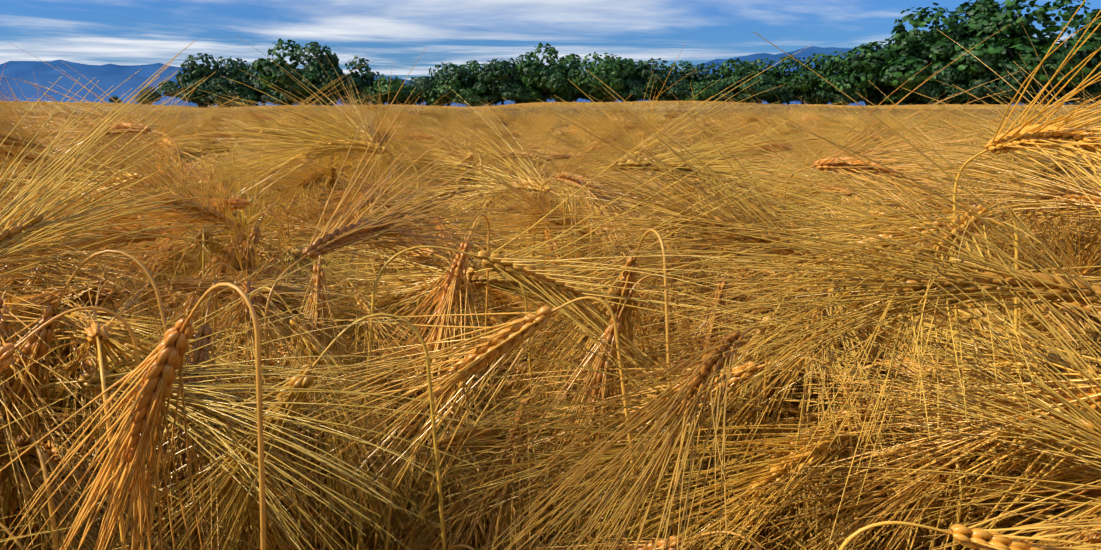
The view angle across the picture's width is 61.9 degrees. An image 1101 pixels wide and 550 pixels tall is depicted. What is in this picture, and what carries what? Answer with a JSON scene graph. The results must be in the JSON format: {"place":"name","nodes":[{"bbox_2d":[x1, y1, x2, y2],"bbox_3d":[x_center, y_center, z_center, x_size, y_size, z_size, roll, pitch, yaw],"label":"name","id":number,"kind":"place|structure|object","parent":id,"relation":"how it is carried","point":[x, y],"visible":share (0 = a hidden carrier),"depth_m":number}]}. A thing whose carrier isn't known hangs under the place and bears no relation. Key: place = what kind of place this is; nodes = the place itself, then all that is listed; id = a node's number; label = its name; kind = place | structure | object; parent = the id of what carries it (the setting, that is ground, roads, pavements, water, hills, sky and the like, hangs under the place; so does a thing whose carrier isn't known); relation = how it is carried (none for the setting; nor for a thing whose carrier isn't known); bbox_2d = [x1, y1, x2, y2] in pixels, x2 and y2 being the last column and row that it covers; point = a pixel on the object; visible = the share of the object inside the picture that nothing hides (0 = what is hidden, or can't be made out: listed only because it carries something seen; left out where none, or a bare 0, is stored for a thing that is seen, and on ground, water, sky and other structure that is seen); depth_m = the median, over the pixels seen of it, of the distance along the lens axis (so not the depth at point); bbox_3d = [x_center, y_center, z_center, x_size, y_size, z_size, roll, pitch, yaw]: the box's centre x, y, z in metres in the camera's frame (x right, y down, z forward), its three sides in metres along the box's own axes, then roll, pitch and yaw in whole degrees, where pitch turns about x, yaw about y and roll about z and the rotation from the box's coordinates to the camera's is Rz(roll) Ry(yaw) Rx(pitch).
{"place":"outdoors","nodes":[
{"label":"outdoors","id":0,"kind":"place"},
{"bbox_2d":[109,95,121,102],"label":"tree","id":1,"kind":"object","parent":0,"point":[115,99],"visible":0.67,"depth_m":237.40},
{"bbox_2d":[0,46,1052,91],"bbox_3d":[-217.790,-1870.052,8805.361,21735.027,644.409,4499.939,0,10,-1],"label":"hills","id":2,"kind":"structure","parent":0,"point":[18,68],"depth_m":8496.66},
{"bbox_2d":[0,72,1091,106],"bbox_3d":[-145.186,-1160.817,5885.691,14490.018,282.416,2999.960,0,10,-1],"label":"hills","id":3,"kind":"structure","parent":0,"point":[104,84],"depth_m":5347.57},
{"bbox_2d":[0,100,1100,125],"bbox_3d":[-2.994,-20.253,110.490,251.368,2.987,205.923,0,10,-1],"label":"field","id":4,"kind":"structure","parent":0,"point":[839,107],"depth_m":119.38},
{"bbox_2d":[0,250,214,549],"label":"barley","id":5,"kind":"object","parent":4,"relation":"on","point":[34,347],"visible":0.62,"depth_m":0.61},
{"bbox_2d":[135,87,161,104],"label":"tree","id":6,"kind":"object","parent":4,"relation":"on","point":[154,98],"visible":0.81,"depth_m":227.05},
{"bbox_2d":[178,81,214,106],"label":"tree","id":7,"kind":"object","parent":4,"relation":"on","point":[194,98],"visible":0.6,"depth_m":202.94},
{"bbox_2d":[157,53,242,97],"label":"tree","id":8,"kind":"object","parent":4,"relation":"on","point":[199,71],"visible":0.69,"depth_m":206.43},
{"bbox_2d":[195,80,243,107],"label":"tree","id":9,"kind":"object","parent":4,"relation":"on","point":[216,92],"visible":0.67,"depth_m":202.35},
{"bbox_2d":[188,56,258,92],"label":"tree","id":10,"kind":"object","parent":4,"relation":"on","point":[228,71],"visible":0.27,"depth_m":212.21},
{"bbox_2d":[8,313,445,549],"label":"barley","id":11,"kind":"object","parent":4,"relation":"on","point":[227,482],"visible":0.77,"depth_m":0.59},
{"bbox_2d":[224,87,258,106],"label":"tree","id":12,"kind":"object","parent":4,"relation":"on","point":[248,95],"visible":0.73,"depth_m":203.68},
{"bbox_2d":[240,70,266,105],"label":"tree","id":13,"kind":"object","parent":4,"relation":"on","point":[255,87],"visible":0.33,"depth_m":209.82},
{"bbox_2d":[261,80,296,104],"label":"tree","id":14,"kind":"object","parent":4,"relation":"on","point":[274,93],"visible":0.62,"depth_m":202.59},
{"bbox_2d":[251,38,331,101],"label":"tree","id":15,"kind":"object","parent":4,"relation":"on","point":[268,68],"visible":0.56,"depth_m":203.72},
{"bbox_2d":[295,91,319,104],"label":"tree","id":16,"kind":"object","parent":4,"relation":"on","point":[308,95],"visible":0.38,"depth_m":204.24},
{"bbox_2d":[276,42,362,105],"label":"tree","id":17,"kind":"object","parent":4,"relation":"on","point":[313,65],"visible":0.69,"depth_m":202.69},
{"bbox_2d":[311,84,343,105],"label":"tree","id":18,"kind":"object","parent":4,"relation":"on","point":[327,100],"visible":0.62,"depth_m":203.56},
{"bbox_2d":[339,86,369,104],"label":"tree","id":19,"kind":"object","parent":4,"relation":"on","point":[356,94],"visible":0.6,"depth_m":204.26},
{"bbox_2d":[334,55,386,97],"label":"tree","id":20,"kind":"object","parent":4,"relation":"on","point":[368,75],"visible":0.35,"depth_m":209.99},
{"bbox_2d":[360,76,416,104],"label":"tree","id":21,"kind":"object","parent":4,"relation":"on","point":[395,85],"visible":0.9,"depth_m":204.29},
{"bbox_2d":[394,86,425,104],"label":"tree","id":22,"kind":"object","parent":4,"relation":"on","point":[412,101],"visible":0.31,"depth_m":210.78},
{"bbox_2d":[398,77,422,104],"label":"tree","id":23,"kind":"object","parent":4,"relation":"on","point":[411,83],"depth_m":218.37},
{"bbox_2d":[411,75,445,104],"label":"tree","id":24,"kind":"object","parent":4,"relation":"on","point":[424,87],"visible":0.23,"depth_m":209.46},
{"bbox_2d":[413,62,475,105],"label":"tree","id":25,"kind":"object","parent":4,"relation":"on","point":[455,72],"visible":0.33,"depth_m":209.85},
{"bbox_2d":[423,76,472,105],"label":"tree","id":26,"kind":"object","parent":4,"relation":"on","point":[451,92],"visible":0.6,"depth_m":208.35},
{"bbox_2d":[450,88,486,106],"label":"tree","id":27,"kind":"object","parent":4,"relation":"on","point":[469,97],"visible":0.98,"depth_m":206.59},
{"bbox_2d":[452,60,494,93],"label":"tree","id":28,"kind":"object","parent":4,"relation":"on","point":[474,68],"visible":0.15,"depth_m":213.04},
{"bbox_2d":[478,82,506,105],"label":"tree","id":29,"kind":"object","parent":4,"relation":"on","point":[496,98],"visible":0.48,"depth_m":210.66},
{"bbox_2d":[466,58,534,104],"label":"tree","id":30,"kind":"object","parent":4,"relation":"on","point":[494,74],"visible":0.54,"depth_m":208.11},
{"bbox_2d":[498,81,531,103],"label":"tree","id":31,"kind":"object","parent":4,"relation":"on","point":[511,94],"visible":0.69,"depth_m":206.55},
{"bbox_2d":[506,52,552,91],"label":"tree","id":32,"kind":"object","parent":4,"relation":"on","point":[527,58],"visible":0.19,"depth_m":211.43},
{"bbox_2d":[521,87,546,102],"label":"tree","id":33,"kind":"object","parent":4,"relation":"on","point":[536,96],"visible":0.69,"depth_m":206.76},
{"bbox_2d":[516,42,586,101],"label":"tree","id":34,"kind":"object","parent":4,"relation":"on","point":[535,71],"visible":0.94,"depth_m":206.77},
{"bbox_2d":[540,90,574,101],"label":"tree","id":35,"kind":"object","parent":4,"relation":"on","point":[551,97],"visible":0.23,"depth_m":209.43},
{"bbox_2d":[539,53,593,101],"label":"tree","id":36,"kind":"object","parent":4,"relation":"on","point":[571,57],"visible":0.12,"depth_m":211.57},
{"bbox_2d":[553,77,590,101],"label":"tree","id":37,"kind":"object","parent":4,"relation":"on","point":[570,93],"visible":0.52,"depth_m":207.79},
{"bbox_2d":[581,89,604,101],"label":"tree","id":38,"kind":"object","parent":4,"relation":"on","point":[589,98],"visible":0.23,"depth_m":210.47},
{"bbox_2d":[357,96,833,549],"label":"barley","id":39,"kind":"object","parent":4,"relation":"on","point":[519,270],"visible":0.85,"depth_m":0.74},
{"bbox_2d":[567,52,635,101],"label":"tree","id":40,"kind":"object","parent":4,"relation":"on","point":[614,69],"visible":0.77,"depth_m":206.50},
{"bbox_2d":[595,83,631,101],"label":"tree","id":41,"kind":"object","parent":4,"relation":"on","point":[618,92],"visible":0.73,"depth_m":207.10},
{"bbox_2d":[610,58,652,90],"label":"tree","id":42,"kind":"object","parent":4,"relation":"on","point":[634,75],"visible":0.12,"depth_m":212.98},
{"bbox_2d":[620,84,652,101],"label":"tree","id":43,"kind":"object","parent":4,"relation":"on","point":[636,94],"visible":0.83,"depth_m":206.73},
{"bbox_2d":[624,58,687,95],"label":"tree","id":44,"kind":"object","parent":4,"relation":"on","point":[645,75],"visible":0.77,"depth_m":209.47},
{"bbox_2d":[644,77,669,100],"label":"tree","id":45,"kind":"object","parent":4,"relation":"on","point":[652,97],"visible":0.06,"depth_m":212.20},
{"bbox_2d":[658,79,701,100],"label":"tree","id":46,"kind":"object","parent":4,"relation":"on","point":[680,90],"visible":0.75,"depth_m":205.27},
{"bbox_2d":[665,61,709,86],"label":"tree","id":47,"kind":"object","parent":4,"relation":"on","point":[676,69],"visible":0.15,"depth_m":215.19},
{"bbox_2d":[679,82,717,100],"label":"tree","id":48,"kind":"object","parent":4,"relation":"on","point":[704,95],"visible":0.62,"depth_m":204.67},
{"bbox_2d":[677,62,738,94],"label":"tree","id":49,"kind":"object","parent":4,"relation":"on","point":[694,76],"visible":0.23,"depth_m":211.62},
{"bbox_2d":[703,80,736,101],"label":"tree","id":50,"kind":"object","parent":4,"relation":"on","point":[720,87],"visible":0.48,"depth_m":206.22},
{"bbox_2d":[707,58,761,95],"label":"tree","id":51,"kind":"object","parent":4,"relation":"on","point":[727,72],"visible":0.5,"depth_m":207.70},
{"bbox_2d":[735,76,782,103],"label":"tree","id":52,"kind":"object","parent":4,"relation":"on","point":[769,94],"visible":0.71,"depth_m":205.25},
{"bbox_2d":[732,58,796,101],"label":"tree","id":53,"kind":"object","parent":4,"relation":"on","point":[755,69],"visible":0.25,"depth_m":212.31},
{"bbox_2d":[766,88,795,103],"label":"tree","id":54,"kind":"object","parent":4,"relation":"on","point":[786,97],"visible":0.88,"depth_m":208.23},
{"bbox_2d":[766,54,822,103],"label":"tree","id":55,"kind":"object","parent":4,"relation":"on","point":[794,75],"visible":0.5,"depth_m":210.06},
{"bbox_2d":[792,80,815,104],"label":"tree","id":56,"kind":"object","parent":4,"relation":"on","point":[803,96],"visible":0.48,"depth_m":210.20},
{"bbox_2d":[798,53,832,90],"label":"tree","id":57,"kind":"object","parent":4,"relation":"on","point":[818,64],"visible":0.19,"depth_m":214.31},
{"bbox_2d":[806,83,844,104],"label":"tree","id":58,"kind":"object","parent":4,"relation":"on","point":[826,96],"visible":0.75,"depth_m":206.82},
{"bbox_2d":[802,50,887,100],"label":"tree","id":59,"kind":"object","parent":4,"relation":"on","point":[842,79],"visible":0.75,"depth_m":207.25},
{"bbox_2d":[830,88,861,104],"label":"tree","id":60,"kind":"object","parent":4,"relation":"on","point":[848,100],"visible":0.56,"depth_m":205.88},
{"bbox_2d":[861,86,883,105],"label":"tree","id":61,"kind":"object","parent":4,"relation":"on","point":[870,100],"visible":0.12,"depth_m":214.25},
{"bbox_2d":[854,54,898,105],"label":"tree","id":62,"kind":"object","parent":4,"relation":"on","point":[877,83],"visible":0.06,"depth_m":211.25},
{"bbox_2d":[869,87,899,105],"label":"tree","id":63,"kind":"object","parent":4,"relation":"on","point":[881,96],"visible":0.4,"depth_m":209.96},
{"bbox_2d":[882,86,921,104],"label":"tree","id":64,"kind":"object","parent":4,"relation":"on","point":[904,93],"visible":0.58,"depth_m":206.55},
{"bbox_2d":[905,83,941,104],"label":"tree","id":65,"kind":"object","parent":4,"relation":"on","point":[916,102],"visible":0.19,"depth_m":208.87},
{"bbox_2d":[842,3,1006,90],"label":"tree","id":66,"kind":"object","parent":4,"relation":"on","point":[910,46],"visible":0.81,"depth_m":203.95},
{"bbox_2d":[813,363,1067,549],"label":"barley","id":67,"kind":"object","parent":4,"relation":"on","point":[970,517],"visible":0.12,"depth_m":0.66},
{"bbox_2d":[907,22,986,85],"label":"tree","id":68,"kind":"object","parent":4,"relation":"on","point":[940,27],"depth_m":214.26},
{"bbox_2d":[914,65,983,104],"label":"tree","id":69,"kind":"object","parent":4,"relation":"on","point":[937,90],"visible":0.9,"depth_m":198.76},
{"bbox_2d":[922,0,1007,65],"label":"tree","id":70,"kind":"object","parent":4,"relation":"on","point":[961,8],"visible":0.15,"depth_m":213.25},
{"bbox_2d":[948,96,983,104],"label":"tree","id":71,"kind":"object","parent":4,"relation":"on","point":[965,101],"visible":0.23,"depth_m":210.70},
{"bbox_2d":[968,97,1007,104],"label":"tree","id":72,"kind":"object","parent":4,"relation":"on","point":[977,101],"visible":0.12,"depth_m":207.95},
{"bbox_2d":[966,61,1040,104],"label":"tree","id":73,"kind":"object","parent":4,"relation":"on","point":[1003,85],"visible":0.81,"depth_m":195.94},
{"bbox_2d":[999,21,1033,80],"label":"tree","id":74,"kind":"object","parent":4,"relation":"on","point":[1007,53],"depth_m":215.43},
{"bbox_2d":[958,0,1100,103],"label":"tree","id":75,"kind":"object","parent":4,"relation":"on","point":[1024,48],"visible":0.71,"depth_m":202.14},
{"bbox_2d":[1017,90,1046,104],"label":"tree","id":76,"kind":"object","parent":4,"relation":"on","point":[1030,100],"visible":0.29,"depth_m":207.29},
{"bbox_2d":[1039,85,1070,104],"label":"tree","id":77,"kind":"object","parent":4,"relation":"on","point":[1062,93],"visible":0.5,"depth_m":209.91},
{"bbox_2d":[1033,9,1100,102],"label":"tree","id":78,"kind":"object","parent":4,"relation":"on","point":[1077,37],"depth_m":221.85},
{"bbox_2d":[1044,82,1096,104],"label":"tree","id":79,"kind":"object","parent":4,"relation":"on","point":[1070,89],"visible":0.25,"depth_m":210.80},
{"bbox_2d":[1076,83,1100,103],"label":"tree","id":80,"kind":"object","parent":4,"relation":"on","point":[1096,86],"visible":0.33,"depth_m":211.88},
{"bbox_2d":[0,0,1100,80],"label":"sky","id":81,"kind":"structure","parent":0,"point":[385,33]}
]}

